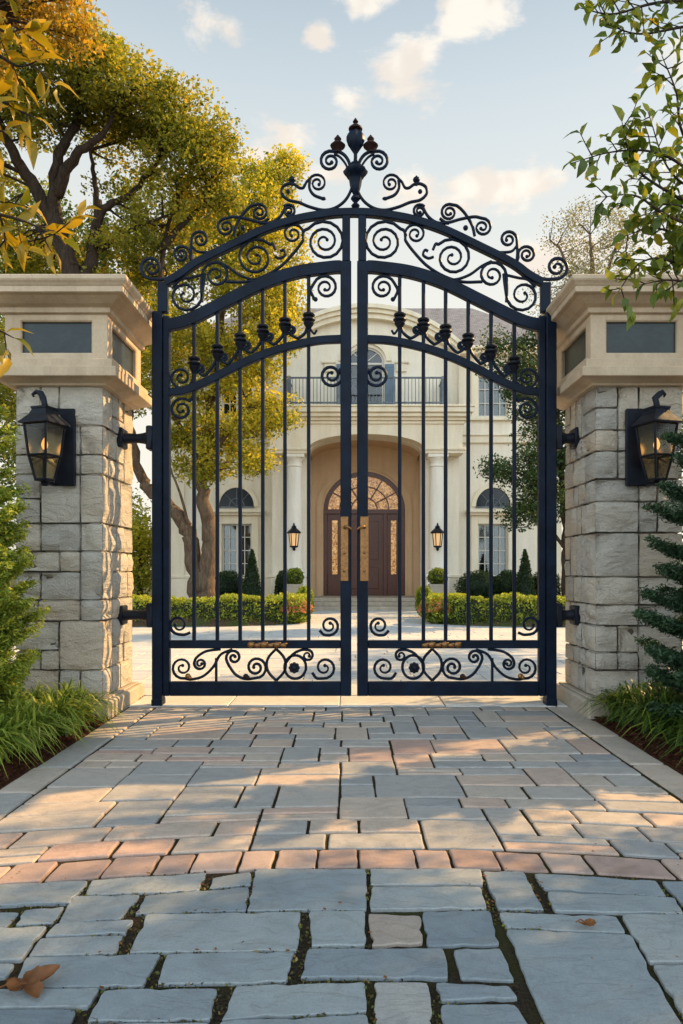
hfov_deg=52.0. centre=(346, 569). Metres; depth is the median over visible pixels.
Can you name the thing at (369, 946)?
joint moss
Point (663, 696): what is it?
grass clump
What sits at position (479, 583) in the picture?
dark shrub
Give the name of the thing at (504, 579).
dark shrub
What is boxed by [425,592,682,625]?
hedge
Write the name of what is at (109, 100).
spreading tree
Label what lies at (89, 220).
tree
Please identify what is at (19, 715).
grass clump
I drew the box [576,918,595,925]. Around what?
fallen leaf
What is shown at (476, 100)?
sky
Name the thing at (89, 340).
stone pillar
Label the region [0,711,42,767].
grass clump
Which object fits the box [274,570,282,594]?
dark shrub
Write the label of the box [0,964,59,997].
fallen leaf
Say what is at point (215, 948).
leaf litter
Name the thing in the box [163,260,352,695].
gate leaf
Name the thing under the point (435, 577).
potted shrub
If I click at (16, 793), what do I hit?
drive edging
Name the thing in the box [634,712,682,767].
grass clump
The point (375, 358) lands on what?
balcony door
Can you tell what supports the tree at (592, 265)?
on the ground
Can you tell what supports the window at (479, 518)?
in the house
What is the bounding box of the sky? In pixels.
[0,0,682,569]
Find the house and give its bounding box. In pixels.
[171,303,561,610]
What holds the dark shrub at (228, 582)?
on the planting bed at (179, 623)
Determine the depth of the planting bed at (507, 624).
15.53 m
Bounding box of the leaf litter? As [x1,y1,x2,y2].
[11,714,681,1020]
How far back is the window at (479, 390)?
23.60 m
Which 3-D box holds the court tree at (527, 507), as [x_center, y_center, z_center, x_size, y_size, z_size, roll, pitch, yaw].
[4.719,-2.567,16.537,3.742,7.039,2.734,0,0,0]
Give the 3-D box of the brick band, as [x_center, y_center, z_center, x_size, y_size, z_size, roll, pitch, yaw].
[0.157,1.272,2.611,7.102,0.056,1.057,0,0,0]
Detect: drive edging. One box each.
[0,706,153,819]
[548,707,682,799]
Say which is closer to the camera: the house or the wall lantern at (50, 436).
the wall lantern at (50, 436)
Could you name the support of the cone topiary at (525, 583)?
on the planting bed at (507, 624)
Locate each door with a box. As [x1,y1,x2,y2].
[351,348,383,401]
[351,514,382,594]
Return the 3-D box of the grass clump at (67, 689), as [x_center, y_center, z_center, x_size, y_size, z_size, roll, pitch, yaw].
[-2.240,1.039,5.610,1.076,0.362,1.134,0,0,0]
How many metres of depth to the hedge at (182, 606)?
15.67 m
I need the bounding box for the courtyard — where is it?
[8,610,682,695]
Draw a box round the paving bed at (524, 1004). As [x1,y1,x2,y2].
[0,696,682,1023]
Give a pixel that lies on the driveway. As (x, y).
(62, 816)
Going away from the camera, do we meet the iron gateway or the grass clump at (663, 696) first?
the grass clump at (663, 696)
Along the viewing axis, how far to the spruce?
5.04 m
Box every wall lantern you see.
[18,390,75,485]
[625,390,682,485]
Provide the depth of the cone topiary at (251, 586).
20.37 m
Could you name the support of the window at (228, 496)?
in the house
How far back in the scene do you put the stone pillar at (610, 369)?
6.01 m
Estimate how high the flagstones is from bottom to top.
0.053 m
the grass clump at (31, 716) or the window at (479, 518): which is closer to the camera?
the grass clump at (31, 716)
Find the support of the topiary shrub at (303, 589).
on the courtyard
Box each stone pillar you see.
[0,274,152,718]
[534,274,682,718]
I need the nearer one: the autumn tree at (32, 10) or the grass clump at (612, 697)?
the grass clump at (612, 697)
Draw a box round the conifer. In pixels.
[0,403,52,715]
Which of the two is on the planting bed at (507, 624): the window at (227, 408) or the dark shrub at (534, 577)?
the dark shrub at (534, 577)
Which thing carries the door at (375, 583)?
in the house
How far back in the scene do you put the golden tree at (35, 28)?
2.90 m
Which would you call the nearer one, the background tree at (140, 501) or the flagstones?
the flagstones
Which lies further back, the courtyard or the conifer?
the courtyard
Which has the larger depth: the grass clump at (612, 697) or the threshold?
the threshold
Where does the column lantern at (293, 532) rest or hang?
attached to the house
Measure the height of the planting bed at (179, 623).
0.443 m
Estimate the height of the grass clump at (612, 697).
0.364 m
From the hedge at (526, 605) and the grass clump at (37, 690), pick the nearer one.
the grass clump at (37, 690)
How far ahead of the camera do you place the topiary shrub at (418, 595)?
18.50 m
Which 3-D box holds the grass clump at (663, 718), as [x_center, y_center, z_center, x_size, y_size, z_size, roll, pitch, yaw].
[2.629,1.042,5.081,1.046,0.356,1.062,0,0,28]
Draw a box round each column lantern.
[287,523,300,550]
[431,523,443,550]
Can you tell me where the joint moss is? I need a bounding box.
[0,868,682,1023]
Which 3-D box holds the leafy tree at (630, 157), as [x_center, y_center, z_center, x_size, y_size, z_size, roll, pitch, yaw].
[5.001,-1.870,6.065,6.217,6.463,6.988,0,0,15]
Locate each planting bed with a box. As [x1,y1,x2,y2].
[132,599,288,626]
[448,619,565,626]
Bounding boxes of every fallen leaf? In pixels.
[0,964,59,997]
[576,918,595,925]
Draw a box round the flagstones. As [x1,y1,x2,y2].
[0,868,682,1023]
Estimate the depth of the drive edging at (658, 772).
4.82 m
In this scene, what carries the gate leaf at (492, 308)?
attached to the iron gateway
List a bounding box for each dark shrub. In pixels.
[219,570,243,599]
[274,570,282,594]
[453,570,499,597]
[493,569,517,595]
[532,572,560,595]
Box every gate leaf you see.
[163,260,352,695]
[356,260,545,695]
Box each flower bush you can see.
[278,594,313,623]
[417,593,453,623]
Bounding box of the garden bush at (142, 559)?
[128,505,151,597]
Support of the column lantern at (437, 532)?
attached to the house
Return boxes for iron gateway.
[116,118,580,705]
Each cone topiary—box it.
[242,549,260,600]
[516,549,535,600]
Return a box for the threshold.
[129,696,567,706]
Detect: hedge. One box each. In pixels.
[4,591,311,625]
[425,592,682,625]
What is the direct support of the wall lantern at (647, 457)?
attached to the stone pillar at (610, 369)
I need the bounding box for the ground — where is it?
[2,571,151,596]
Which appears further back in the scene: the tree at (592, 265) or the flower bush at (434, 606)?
the tree at (592, 265)
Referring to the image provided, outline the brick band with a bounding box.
[0,849,682,883]
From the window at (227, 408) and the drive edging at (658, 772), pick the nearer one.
the drive edging at (658, 772)
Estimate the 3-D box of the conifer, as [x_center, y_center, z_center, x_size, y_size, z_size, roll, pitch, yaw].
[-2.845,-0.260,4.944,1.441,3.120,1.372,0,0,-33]
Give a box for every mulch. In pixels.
[0,695,143,784]
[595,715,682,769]
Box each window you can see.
[213,483,260,575]
[219,365,258,419]
[465,483,516,575]
[470,363,511,420]
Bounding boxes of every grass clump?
[0,693,100,764]
[0,698,55,750]
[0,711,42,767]
[0,712,71,777]
[15,680,94,725]
[25,686,121,744]
[35,675,130,729]
[565,679,658,728]
[595,686,682,738]
[599,683,682,725]
[618,694,682,750]
[634,693,682,744]
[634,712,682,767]
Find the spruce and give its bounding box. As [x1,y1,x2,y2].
[632,427,682,723]
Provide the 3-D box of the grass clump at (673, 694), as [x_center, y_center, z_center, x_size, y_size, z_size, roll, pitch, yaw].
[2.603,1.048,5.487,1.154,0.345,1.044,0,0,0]
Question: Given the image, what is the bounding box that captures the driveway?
[0,706,682,865]
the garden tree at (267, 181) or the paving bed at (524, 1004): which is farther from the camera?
the garden tree at (267, 181)
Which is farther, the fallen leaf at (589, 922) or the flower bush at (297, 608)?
the flower bush at (297, 608)
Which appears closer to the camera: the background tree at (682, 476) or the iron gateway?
the iron gateway
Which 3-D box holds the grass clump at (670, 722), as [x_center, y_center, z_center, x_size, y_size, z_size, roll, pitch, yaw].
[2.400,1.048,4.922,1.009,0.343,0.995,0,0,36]
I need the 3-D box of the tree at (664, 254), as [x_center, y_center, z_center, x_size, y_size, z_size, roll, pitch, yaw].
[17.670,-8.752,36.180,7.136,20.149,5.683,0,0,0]
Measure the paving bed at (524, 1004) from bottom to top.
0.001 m
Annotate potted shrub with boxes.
[287,567,303,593]
[427,567,443,592]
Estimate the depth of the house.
23.44 m
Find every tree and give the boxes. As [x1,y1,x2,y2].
[0,0,100,376]
[0,0,108,104]
[0,0,250,460]
[0,151,236,490]
[132,143,320,597]
[132,488,151,554]
[472,310,568,596]
[518,195,646,316]
[562,0,682,330]
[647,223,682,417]
[677,392,682,564]
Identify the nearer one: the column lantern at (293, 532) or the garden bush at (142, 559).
the column lantern at (293, 532)
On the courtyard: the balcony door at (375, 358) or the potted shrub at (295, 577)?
the potted shrub at (295, 577)

